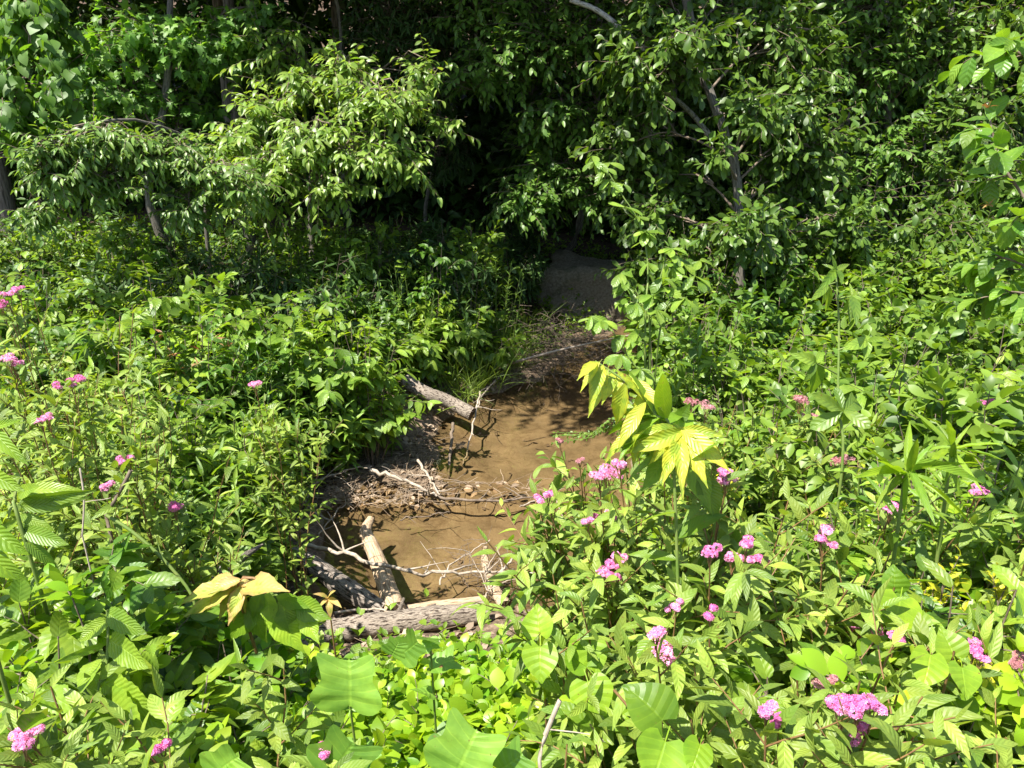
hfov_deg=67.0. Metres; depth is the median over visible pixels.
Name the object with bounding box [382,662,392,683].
leafy bush
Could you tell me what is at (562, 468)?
pink spirea
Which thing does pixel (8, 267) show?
rhododendron
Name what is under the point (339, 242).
leafy bush
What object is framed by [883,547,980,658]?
lime bush
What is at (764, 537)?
lance leaved herb
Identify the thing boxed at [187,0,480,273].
drooping tree
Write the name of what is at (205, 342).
broad leaved shrub
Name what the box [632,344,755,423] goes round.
leafy bush
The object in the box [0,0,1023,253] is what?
woods
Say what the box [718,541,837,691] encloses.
spirea bush
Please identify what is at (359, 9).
forest tree
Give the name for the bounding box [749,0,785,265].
forest tree
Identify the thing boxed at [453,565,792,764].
pink spirea
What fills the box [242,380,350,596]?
pink spirea
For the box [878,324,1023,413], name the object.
leafy bush
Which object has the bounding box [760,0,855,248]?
understory tree
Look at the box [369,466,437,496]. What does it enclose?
fallen stick
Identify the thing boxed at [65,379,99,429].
lance leaved herb
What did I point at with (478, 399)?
fallen stick
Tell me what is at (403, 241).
leafy bush
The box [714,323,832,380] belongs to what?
broad leaved shrub
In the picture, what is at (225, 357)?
leafy bush
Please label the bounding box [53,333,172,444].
lance leaved herb
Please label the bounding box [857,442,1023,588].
lance leaved herb
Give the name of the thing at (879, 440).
oval leaved shrub
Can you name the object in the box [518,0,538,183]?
forest tree
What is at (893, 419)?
oval leaved shrub
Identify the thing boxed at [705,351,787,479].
broad leaved shrub
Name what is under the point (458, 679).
honeysuckle
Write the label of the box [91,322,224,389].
leafy bush
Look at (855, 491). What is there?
lime bush
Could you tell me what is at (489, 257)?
oval leaved shrub
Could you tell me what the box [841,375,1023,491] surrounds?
oval leaved shrub
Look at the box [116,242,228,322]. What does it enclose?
rhododendron
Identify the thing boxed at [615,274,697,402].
broad leaved shrub
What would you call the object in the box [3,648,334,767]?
pink spirea
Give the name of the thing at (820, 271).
leafy bush
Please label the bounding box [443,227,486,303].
leafy bush
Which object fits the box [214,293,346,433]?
broad leaved shrub
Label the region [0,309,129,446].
oval leaved shrub
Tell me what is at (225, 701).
leafy bush
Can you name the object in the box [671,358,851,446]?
leafy bush
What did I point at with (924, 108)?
understory tree
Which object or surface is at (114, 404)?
leafy bush
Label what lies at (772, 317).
oval leaved shrub
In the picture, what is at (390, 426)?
broad leaved shrub
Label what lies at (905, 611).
heart leaved seedling
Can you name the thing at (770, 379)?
broad leaved shrub
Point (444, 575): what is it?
fallen stick
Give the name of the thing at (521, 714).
honeysuckle
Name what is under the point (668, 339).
broad leaved shrub
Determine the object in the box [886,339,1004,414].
oval leaved shrub
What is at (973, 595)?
honeysuckle
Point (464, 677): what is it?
honeysuckle
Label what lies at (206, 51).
maple tree
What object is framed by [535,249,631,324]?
boulder
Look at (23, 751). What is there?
pink spirea
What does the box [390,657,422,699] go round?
honeysuckle
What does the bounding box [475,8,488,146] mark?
forest tree
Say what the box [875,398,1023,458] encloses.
pink spirea
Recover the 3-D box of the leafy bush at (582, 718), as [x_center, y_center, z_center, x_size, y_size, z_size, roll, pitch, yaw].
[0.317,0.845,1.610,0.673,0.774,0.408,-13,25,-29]
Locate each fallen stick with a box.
[290,577,312,595]
[292,468,329,520]
[307,464,371,491]
[307,513,541,577]
[317,488,347,535]
[335,598,413,629]
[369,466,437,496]
[400,503,449,520]
[407,459,451,495]
[420,540,489,584]
[424,486,532,504]
[447,422,477,489]
[462,391,493,465]
[468,547,514,596]
[470,351,520,419]
[496,542,534,570]
[520,488,562,515]
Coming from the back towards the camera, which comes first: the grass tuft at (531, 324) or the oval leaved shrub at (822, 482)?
the grass tuft at (531, 324)
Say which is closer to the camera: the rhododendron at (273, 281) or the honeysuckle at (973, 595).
the honeysuckle at (973, 595)
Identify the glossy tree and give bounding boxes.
[569,0,919,331]
[855,0,1023,285]
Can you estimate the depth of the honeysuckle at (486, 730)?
1.93 m
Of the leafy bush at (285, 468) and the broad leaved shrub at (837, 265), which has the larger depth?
the broad leaved shrub at (837, 265)
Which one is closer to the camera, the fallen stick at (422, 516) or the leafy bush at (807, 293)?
the fallen stick at (422, 516)
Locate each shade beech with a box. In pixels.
[407,0,664,260]
[794,0,1010,288]
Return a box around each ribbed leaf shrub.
[259,651,306,704]
[273,758,288,767]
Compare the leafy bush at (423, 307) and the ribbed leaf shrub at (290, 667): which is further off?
the leafy bush at (423, 307)
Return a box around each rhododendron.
[0,217,77,299]
[5,249,131,335]
[95,202,214,295]
[110,255,295,358]
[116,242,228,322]
[155,217,288,309]
[182,234,314,328]
[205,254,372,353]
[263,250,392,348]
[329,224,421,318]
[356,203,451,304]
[392,221,457,283]
[412,215,484,297]
[424,247,500,342]
[476,215,548,316]
[477,230,552,307]
[492,215,542,267]
[889,223,1003,318]
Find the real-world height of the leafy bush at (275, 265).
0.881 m
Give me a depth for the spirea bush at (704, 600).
1.96 m
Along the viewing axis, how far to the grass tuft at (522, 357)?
7.19 m
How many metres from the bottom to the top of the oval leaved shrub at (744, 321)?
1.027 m
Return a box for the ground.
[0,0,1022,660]
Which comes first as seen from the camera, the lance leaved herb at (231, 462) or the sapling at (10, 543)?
the sapling at (10, 543)
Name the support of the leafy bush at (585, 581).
on the ground
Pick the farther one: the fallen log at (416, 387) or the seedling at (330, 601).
the fallen log at (416, 387)
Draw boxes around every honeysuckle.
[0,513,103,645]
[0,563,186,755]
[166,610,354,721]
[200,665,320,706]
[219,676,400,767]
[285,642,339,683]
[285,703,345,767]
[312,651,402,721]
[343,706,537,767]
[347,664,446,736]
[363,691,480,767]
[364,707,407,767]
[369,626,518,666]
[383,636,457,697]
[383,660,496,710]
[386,702,442,767]
[387,668,417,682]
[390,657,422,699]
[404,708,525,767]
[419,671,506,691]
[438,665,534,699]
[439,632,529,676]
[442,661,535,732]
[451,679,554,732]
[453,662,465,693]
[471,686,543,744]
[479,723,493,732]
[480,695,515,733]
[480,724,492,733]
[484,728,559,755]
[487,612,526,660]
[497,644,519,659]
[506,660,526,675]
[520,724,559,745]
[522,672,549,688]
[573,527,726,584]
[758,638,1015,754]
[796,540,963,609]
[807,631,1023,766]
[866,480,1023,604]
[876,562,1000,611]
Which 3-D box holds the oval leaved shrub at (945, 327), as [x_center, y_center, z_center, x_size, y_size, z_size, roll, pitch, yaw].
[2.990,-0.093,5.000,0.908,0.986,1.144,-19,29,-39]
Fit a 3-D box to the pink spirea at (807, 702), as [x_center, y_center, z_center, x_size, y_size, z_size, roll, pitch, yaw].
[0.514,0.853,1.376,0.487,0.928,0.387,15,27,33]
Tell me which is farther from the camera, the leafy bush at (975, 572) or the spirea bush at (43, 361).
the spirea bush at (43, 361)
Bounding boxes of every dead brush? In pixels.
[438,527,516,601]
[462,299,636,400]
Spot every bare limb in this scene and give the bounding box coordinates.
[569,0,664,64]
[661,90,710,138]
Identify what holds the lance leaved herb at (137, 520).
on the ground
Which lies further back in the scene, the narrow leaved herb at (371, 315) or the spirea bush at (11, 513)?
the narrow leaved herb at (371, 315)
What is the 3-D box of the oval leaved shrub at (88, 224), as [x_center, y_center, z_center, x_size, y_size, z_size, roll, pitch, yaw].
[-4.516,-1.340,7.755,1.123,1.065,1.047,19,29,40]
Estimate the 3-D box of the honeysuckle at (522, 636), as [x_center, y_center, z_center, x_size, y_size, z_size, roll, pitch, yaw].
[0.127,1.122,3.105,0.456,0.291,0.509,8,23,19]
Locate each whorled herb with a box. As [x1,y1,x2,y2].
[835,421,982,622]
[899,409,1005,593]
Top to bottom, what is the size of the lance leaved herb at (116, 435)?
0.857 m
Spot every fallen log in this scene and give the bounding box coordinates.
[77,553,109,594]
[182,544,262,593]
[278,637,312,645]
[292,547,384,612]
[318,597,489,642]
[360,516,405,611]
[401,374,475,419]
[405,595,486,608]
[481,545,510,607]
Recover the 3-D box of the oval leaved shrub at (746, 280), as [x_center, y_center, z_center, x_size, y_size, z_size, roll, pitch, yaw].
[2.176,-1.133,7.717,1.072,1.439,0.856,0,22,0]
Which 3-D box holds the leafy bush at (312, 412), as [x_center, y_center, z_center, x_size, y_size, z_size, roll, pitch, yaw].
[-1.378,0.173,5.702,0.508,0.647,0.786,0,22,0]
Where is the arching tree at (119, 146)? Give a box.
[0,86,292,288]
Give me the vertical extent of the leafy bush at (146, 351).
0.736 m
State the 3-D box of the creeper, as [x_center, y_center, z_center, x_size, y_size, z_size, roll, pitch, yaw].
[0.699,-0.103,4.453,0.772,2.293,0.566,7,23,17]
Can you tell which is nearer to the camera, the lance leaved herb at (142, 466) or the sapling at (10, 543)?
the sapling at (10, 543)
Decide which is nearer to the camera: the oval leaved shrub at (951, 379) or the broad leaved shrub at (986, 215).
the oval leaved shrub at (951, 379)
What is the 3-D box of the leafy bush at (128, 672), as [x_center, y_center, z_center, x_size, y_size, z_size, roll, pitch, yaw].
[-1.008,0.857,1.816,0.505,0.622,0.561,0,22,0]
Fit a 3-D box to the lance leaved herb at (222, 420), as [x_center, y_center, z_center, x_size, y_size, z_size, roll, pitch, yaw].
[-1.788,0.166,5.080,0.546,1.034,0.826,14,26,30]
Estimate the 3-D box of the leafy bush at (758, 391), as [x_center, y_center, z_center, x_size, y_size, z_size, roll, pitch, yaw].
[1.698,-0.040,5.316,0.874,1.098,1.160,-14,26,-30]
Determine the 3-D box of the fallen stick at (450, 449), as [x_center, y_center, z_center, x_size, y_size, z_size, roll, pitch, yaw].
[-0.357,0.546,5.850,0.270,0.219,0.783,0,22,0]
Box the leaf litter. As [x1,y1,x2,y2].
[249,349,547,656]
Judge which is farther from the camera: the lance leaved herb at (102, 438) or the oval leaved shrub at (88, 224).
the oval leaved shrub at (88, 224)
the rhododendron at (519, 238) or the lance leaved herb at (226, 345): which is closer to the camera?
the lance leaved herb at (226, 345)
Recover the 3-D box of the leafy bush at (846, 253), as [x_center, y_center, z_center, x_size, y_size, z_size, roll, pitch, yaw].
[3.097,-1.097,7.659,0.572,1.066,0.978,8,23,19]
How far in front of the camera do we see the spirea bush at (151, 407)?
4.11 m
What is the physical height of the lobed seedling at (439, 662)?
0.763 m
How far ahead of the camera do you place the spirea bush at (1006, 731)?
1.42 m
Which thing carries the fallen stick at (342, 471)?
on the ground
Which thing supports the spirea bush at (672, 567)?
on the ground
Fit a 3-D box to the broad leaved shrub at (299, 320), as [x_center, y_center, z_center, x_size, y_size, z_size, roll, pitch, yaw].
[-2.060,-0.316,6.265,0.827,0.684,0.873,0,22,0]
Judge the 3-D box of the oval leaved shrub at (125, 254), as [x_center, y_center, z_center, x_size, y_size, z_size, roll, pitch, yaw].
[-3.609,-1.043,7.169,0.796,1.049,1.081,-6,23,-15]
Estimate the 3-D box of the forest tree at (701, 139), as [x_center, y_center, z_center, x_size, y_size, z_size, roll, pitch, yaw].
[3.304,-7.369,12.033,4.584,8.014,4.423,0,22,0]
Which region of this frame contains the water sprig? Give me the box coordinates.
[550,417,629,506]
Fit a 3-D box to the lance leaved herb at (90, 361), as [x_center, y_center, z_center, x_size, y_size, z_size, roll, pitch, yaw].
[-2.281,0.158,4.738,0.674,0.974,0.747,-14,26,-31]
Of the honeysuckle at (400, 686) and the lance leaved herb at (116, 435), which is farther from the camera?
the lance leaved herb at (116, 435)
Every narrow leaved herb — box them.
[170,483,253,559]
[205,305,298,434]
[339,304,393,410]
[352,278,402,337]
[369,261,436,356]
[389,303,458,381]
[443,303,479,384]
[453,257,525,352]
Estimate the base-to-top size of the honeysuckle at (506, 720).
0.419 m
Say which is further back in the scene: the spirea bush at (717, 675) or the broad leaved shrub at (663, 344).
the broad leaved shrub at (663, 344)
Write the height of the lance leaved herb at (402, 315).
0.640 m
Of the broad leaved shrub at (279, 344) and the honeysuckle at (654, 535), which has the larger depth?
the broad leaved shrub at (279, 344)
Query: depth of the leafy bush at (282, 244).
7.22 m
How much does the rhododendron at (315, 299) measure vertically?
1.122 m
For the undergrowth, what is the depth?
7.96 m
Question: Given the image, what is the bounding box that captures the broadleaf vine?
[0,0,90,179]
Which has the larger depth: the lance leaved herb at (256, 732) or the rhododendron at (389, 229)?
the rhododendron at (389, 229)
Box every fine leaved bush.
[691,375,745,469]
[757,502,876,576]
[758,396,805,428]
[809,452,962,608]
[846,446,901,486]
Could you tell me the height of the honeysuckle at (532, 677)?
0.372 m
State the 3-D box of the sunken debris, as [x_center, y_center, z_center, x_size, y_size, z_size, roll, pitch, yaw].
[0.316,0.615,5.812,2.005,0.241,4.032,11,24,25]
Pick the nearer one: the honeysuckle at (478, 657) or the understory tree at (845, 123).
the honeysuckle at (478, 657)
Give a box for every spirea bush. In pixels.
[0,347,63,435]
[0,383,97,494]
[0,441,43,554]
[0,474,114,565]
[7,368,128,472]
[37,344,112,408]
[81,383,177,518]
[82,383,171,486]
[502,719,595,767]
[551,545,758,763]
[614,651,819,763]
[619,405,706,509]
[624,501,712,547]
[691,580,727,616]
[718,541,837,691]
[721,527,814,603]
[723,576,996,767]
[757,412,883,523]
[867,655,1023,767]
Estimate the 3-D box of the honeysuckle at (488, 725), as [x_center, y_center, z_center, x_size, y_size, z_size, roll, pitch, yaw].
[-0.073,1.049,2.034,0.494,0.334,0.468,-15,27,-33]
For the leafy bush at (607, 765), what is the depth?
1.57 m
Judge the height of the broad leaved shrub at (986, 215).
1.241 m
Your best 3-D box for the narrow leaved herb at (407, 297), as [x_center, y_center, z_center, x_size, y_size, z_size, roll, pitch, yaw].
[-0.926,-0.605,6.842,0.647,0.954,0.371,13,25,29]
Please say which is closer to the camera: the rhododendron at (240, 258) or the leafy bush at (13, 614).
the leafy bush at (13, 614)
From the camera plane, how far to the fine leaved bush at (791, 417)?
4.27 m
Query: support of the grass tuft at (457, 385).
on the ground
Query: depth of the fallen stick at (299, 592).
3.93 m
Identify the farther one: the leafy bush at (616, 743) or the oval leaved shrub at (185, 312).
the oval leaved shrub at (185, 312)
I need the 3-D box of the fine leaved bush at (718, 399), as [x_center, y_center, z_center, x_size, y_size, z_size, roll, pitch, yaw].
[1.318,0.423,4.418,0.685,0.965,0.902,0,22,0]
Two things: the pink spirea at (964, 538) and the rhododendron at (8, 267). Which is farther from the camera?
the rhododendron at (8, 267)
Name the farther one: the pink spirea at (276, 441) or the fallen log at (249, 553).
the pink spirea at (276, 441)
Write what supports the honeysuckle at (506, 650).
on the ground
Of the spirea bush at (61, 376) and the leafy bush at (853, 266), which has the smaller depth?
the spirea bush at (61, 376)
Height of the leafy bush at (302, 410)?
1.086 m
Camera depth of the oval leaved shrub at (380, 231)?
7.27 m
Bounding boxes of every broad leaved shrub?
[4,262,121,358]
[53,254,232,357]
[141,453,266,560]
[144,333,277,424]
[154,405,235,471]
[160,308,274,435]
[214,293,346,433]
[215,409,300,482]
[221,294,302,337]
[256,334,394,470]
[321,319,441,466]
[383,317,470,382]
[432,304,529,380]
[602,328,696,418]
[612,248,700,333]
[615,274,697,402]
[632,395,701,509]
[635,274,743,371]
[651,362,763,422]
[684,405,765,507]
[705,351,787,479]
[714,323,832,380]
[746,362,804,425]
[782,217,895,320]
[811,371,916,435]
[828,405,871,437]
[963,198,1018,238]
[969,229,1009,281]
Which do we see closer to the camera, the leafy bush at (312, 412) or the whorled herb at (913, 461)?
the whorled herb at (913, 461)
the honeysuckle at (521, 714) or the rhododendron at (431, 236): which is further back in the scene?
the rhododendron at (431, 236)
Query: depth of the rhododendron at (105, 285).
6.35 m
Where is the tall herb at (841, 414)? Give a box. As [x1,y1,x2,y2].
[790,255,886,523]
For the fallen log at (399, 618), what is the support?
on the ground
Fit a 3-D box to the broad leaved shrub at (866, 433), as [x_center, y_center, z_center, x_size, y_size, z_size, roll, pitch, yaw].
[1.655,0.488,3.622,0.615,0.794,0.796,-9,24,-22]
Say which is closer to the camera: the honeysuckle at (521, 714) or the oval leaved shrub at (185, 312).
the honeysuckle at (521, 714)
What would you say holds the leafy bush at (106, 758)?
on the ground
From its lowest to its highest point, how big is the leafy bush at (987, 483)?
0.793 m
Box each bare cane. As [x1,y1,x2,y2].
[79,468,109,599]
[104,469,132,614]
[105,514,203,647]
[538,699,589,767]
[613,689,626,706]
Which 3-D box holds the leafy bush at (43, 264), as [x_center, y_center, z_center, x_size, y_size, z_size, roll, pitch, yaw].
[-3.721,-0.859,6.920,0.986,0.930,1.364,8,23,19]
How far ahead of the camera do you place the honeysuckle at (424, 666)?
2.43 m
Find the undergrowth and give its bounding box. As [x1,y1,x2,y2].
[0,206,1023,731]
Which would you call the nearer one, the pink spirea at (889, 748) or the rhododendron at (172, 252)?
the pink spirea at (889, 748)
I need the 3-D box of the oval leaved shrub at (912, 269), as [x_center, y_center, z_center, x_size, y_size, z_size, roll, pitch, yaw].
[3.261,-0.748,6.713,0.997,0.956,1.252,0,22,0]
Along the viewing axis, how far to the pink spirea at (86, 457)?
2.69 m
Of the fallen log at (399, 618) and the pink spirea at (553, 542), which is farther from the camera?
the fallen log at (399, 618)
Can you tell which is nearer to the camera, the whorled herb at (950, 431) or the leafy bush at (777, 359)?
the whorled herb at (950, 431)
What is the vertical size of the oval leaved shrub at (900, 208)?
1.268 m
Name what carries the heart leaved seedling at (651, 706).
on the ground
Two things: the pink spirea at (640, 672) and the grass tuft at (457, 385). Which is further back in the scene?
the grass tuft at (457, 385)
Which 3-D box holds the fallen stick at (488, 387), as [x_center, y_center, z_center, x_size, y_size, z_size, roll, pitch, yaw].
[-0.175,-0.050,6.872,0.226,0.234,1.326,5,23,12]
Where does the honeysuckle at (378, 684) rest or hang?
on the ground
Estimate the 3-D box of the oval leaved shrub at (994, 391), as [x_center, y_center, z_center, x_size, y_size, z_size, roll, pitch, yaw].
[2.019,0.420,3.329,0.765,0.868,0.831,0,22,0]
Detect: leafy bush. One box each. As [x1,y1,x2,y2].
[0,222,88,295]
[0,248,164,317]
[0,272,78,383]
[0,576,148,752]
[0,604,186,731]
[1,314,129,400]
[20,216,149,301]
[32,209,161,309]
[35,531,226,706]
[37,277,151,373]
[55,371,153,458]
[56,261,167,342]
[64,299,213,432]
[72,664,169,760]
[84,746,126,763]
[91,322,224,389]
[104,337,164,400]
[106,360,232,504]
[121,257,206,342]
[125,652,299,767]
[128,295,284,436]
[138,236,218,294]
[151,350,233,416]
[151,372,224,457]
[152,316,221,399]
[156,414,248,536]
[157,403,290,511]
[171,695,280,766]
[172,298,285,396]
[174,508,213,551]
[193,621,274,756]
[197,222,299,297]
[208,703,274,755]
[218,696,348,730]
[221,438,310,541]
[225,236,352,329]
[249,323,342,461]
[251,360,309,463]
[253,286,325,404]
[260,304,346,394]
[275,710,351,767]
[276,565,289,593]
[290,223,403,318]
[298,292,411,379]
[301,289,386,402]
[302,365,346,449]
[354,229,415,280]
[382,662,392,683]
[404,289,457,359]
[405,239,464,359]
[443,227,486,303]
[450,276,505,342]
[553,620,609,655]
[557,649,594,686]
[560,616,790,767]
[562,719,628,759]
[577,575,650,607]
[601,760,638,767]
[623,253,750,358]
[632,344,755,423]
[662,536,729,599]
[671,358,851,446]
[673,296,848,412]
[691,247,795,332]
[706,639,823,753]
[747,225,832,315]
[755,518,814,555]
[758,218,844,310]
[767,316,862,385]
[769,678,810,705]
[773,263,876,351]
[779,527,899,580]
[780,190,895,301]
[805,228,851,320]
[818,233,908,313]
[818,264,931,355]
[819,537,1007,638]
[839,456,1008,550]
[855,336,976,434]
[858,330,976,393]
[859,439,1022,540]
[866,445,1023,543]
[866,610,984,763]
[873,557,1023,760]
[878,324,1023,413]
[910,517,1023,605]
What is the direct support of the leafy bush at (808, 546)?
on the ground
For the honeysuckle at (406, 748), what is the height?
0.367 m
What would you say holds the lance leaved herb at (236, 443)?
on the ground
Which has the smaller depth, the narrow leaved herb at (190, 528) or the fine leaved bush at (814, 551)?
the fine leaved bush at (814, 551)
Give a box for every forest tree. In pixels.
[0,147,19,234]
[202,0,218,115]
[212,0,241,225]
[223,0,427,260]
[301,12,307,53]
[330,0,353,221]
[352,0,366,139]
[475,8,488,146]
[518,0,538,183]
[580,2,595,126]
[654,80,677,258]
[691,58,705,166]
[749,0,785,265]
[821,24,860,213]
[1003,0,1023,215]
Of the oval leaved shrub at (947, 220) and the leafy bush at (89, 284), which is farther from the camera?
the oval leaved shrub at (947, 220)
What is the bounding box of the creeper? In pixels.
[578,154,713,514]
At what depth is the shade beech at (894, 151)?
7.65 m
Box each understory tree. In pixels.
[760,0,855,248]
[800,0,893,187]
[801,0,916,243]
[866,0,971,248]
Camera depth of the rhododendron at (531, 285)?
8.35 m
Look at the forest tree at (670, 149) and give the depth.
11.20 m
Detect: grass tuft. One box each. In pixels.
[399,337,499,411]
[441,332,554,408]
[462,297,555,388]
[498,299,584,352]
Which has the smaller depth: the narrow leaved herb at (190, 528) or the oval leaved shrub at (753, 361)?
the narrow leaved herb at (190, 528)
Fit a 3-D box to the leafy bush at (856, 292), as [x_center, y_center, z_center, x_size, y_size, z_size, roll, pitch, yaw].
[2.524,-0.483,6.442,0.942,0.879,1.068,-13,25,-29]
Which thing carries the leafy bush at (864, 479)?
on the ground
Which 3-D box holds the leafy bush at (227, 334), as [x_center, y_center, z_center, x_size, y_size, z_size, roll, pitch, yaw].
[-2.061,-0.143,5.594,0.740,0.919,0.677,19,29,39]
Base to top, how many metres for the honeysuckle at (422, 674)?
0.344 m
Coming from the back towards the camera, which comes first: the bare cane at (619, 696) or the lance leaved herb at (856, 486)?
the lance leaved herb at (856, 486)
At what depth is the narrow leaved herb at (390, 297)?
6.94 m
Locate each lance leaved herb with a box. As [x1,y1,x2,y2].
[14,395,121,518]
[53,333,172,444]
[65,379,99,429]
[73,326,179,426]
[76,428,149,534]
[96,412,195,524]
[102,450,180,544]
[106,429,172,521]
[107,399,238,485]
[127,423,228,444]
[140,467,228,558]
[145,638,318,759]
[156,329,239,428]
[173,500,234,580]
[183,437,266,524]
[188,439,290,587]
[193,409,253,500]
[195,327,286,432]
[205,401,274,443]
[220,404,320,516]
[238,406,331,513]
[247,368,310,482]
[299,400,371,484]
[320,352,405,449]
[349,386,407,456]
[372,291,419,359]
[620,497,647,538]
[666,351,753,423]
[670,298,764,420]
[688,520,783,566]
[716,358,813,470]
[813,468,962,545]
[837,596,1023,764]
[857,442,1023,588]
[919,473,1018,587]
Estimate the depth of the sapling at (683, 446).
1.49 m
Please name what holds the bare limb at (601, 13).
attached to the glossy tree at (778, 120)
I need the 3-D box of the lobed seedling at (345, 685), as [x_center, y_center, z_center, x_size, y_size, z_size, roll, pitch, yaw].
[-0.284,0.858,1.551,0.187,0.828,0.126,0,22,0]
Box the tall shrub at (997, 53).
[938,19,1023,324]
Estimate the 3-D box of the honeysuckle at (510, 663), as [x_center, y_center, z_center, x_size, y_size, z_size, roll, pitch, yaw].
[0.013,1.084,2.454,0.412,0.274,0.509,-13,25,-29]
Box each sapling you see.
[0,419,28,703]
[3,479,95,615]
[55,606,164,757]
[181,571,331,677]
[577,360,730,667]
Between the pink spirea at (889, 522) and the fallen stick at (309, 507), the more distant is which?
the fallen stick at (309, 507)
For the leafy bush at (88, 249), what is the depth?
7.37 m
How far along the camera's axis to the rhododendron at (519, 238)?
9.41 m
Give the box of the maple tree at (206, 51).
[2,0,296,269]
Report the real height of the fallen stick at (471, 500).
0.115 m
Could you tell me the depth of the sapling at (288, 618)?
2.07 m
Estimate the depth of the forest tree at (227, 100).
10.68 m
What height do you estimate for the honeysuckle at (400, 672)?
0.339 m
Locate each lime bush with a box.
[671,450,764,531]
[819,464,1005,544]
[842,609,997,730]
[867,407,1019,502]
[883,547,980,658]
[966,562,1014,623]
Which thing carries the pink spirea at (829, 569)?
on the ground
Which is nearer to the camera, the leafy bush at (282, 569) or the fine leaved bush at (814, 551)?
the fine leaved bush at (814, 551)
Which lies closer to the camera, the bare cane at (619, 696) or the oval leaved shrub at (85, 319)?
the bare cane at (619, 696)
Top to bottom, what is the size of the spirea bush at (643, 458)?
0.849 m
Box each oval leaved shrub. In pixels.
[0,197,118,279]
[0,265,136,356]
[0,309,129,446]
[67,215,166,307]
[166,271,272,362]
[180,536,284,656]
[202,503,298,594]
[238,208,346,309]
[300,268,415,363]
[318,220,423,322]
[441,214,524,314]
[642,225,712,357]
[663,317,726,393]
[667,300,766,429]
[671,297,787,406]
[677,198,761,297]
[688,197,770,320]
[691,381,854,542]
[695,207,785,317]
[710,254,853,377]
[752,411,1012,532]
[757,315,868,412]
[761,347,883,447]
[788,348,920,448]
[824,242,948,336]
[824,265,1023,386]
[824,377,921,486]
[831,324,948,397]
[836,190,952,279]
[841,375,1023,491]
[866,390,1023,506]
[877,205,1007,292]
[879,413,1023,542]
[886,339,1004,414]
[889,294,1023,416]
[899,225,1022,326]
[904,357,1023,459]
[911,281,1023,376]
[914,240,1010,326]
[929,231,1023,316]
[929,375,1023,477]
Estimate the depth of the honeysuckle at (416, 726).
1.95 m
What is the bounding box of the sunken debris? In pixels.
[333,374,628,601]
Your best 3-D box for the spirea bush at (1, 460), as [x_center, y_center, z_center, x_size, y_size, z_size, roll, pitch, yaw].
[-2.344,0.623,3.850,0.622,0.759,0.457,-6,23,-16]
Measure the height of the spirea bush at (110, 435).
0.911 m
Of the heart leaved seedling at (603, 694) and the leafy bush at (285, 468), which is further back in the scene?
the leafy bush at (285, 468)
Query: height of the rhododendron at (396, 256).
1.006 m
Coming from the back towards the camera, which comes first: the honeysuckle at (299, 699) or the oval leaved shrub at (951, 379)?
the oval leaved shrub at (951, 379)
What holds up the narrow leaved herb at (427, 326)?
on the ground
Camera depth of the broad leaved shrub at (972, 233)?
7.14 m
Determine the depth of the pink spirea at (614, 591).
1.67 m
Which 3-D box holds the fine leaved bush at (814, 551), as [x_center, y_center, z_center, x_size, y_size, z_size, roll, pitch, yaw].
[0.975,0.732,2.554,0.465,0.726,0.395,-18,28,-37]
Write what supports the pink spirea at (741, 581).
on the ground
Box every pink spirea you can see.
[0,285,148,544]
[0,348,167,602]
[0,405,126,630]
[0,649,125,767]
[2,367,252,580]
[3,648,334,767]
[68,488,277,668]
[69,419,200,667]
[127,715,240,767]
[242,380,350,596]
[279,737,386,767]
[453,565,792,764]
[471,458,723,640]
[494,464,593,677]
[513,434,645,608]
[530,532,671,738]
[535,559,773,767]
[563,491,703,647]
[610,529,853,695]
[630,639,885,767]
[637,453,883,665]
[638,397,774,545]
[686,605,913,767]
[701,576,1017,767]
[705,496,907,652]
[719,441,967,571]
[738,386,867,538]
[770,490,956,637]
[827,598,977,688]
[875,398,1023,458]
[887,623,1023,767]
[900,483,1023,648]
[903,591,1023,767]
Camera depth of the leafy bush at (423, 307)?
6.79 m
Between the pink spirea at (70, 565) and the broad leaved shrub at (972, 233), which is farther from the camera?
the broad leaved shrub at (972, 233)
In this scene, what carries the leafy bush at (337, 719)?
on the ground
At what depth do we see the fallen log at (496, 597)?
4.15 m
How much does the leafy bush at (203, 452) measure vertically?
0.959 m
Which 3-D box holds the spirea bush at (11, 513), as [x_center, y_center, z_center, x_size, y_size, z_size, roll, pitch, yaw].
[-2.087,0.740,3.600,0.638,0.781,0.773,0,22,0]
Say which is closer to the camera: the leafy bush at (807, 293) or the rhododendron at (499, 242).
the leafy bush at (807, 293)
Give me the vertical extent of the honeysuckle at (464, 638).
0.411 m
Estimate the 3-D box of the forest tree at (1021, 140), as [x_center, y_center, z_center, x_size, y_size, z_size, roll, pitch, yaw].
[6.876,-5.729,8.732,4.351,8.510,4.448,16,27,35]
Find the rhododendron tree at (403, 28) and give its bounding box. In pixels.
[318,0,515,232]
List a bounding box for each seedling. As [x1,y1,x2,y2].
[199,724,382,767]
[310,635,408,767]
[314,590,341,656]
[394,628,464,741]
[423,707,535,767]
[521,603,607,734]
[565,651,632,744]
[622,682,712,767]
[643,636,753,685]
[878,564,944,653]
[910,627,981,720]
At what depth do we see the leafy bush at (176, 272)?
6.19 m
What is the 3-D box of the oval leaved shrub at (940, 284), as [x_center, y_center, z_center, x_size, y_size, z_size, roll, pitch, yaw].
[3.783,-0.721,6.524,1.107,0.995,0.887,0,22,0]
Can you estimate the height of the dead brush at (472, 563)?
0.387 m
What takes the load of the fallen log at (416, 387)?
on the ground
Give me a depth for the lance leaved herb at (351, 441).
5.34 m

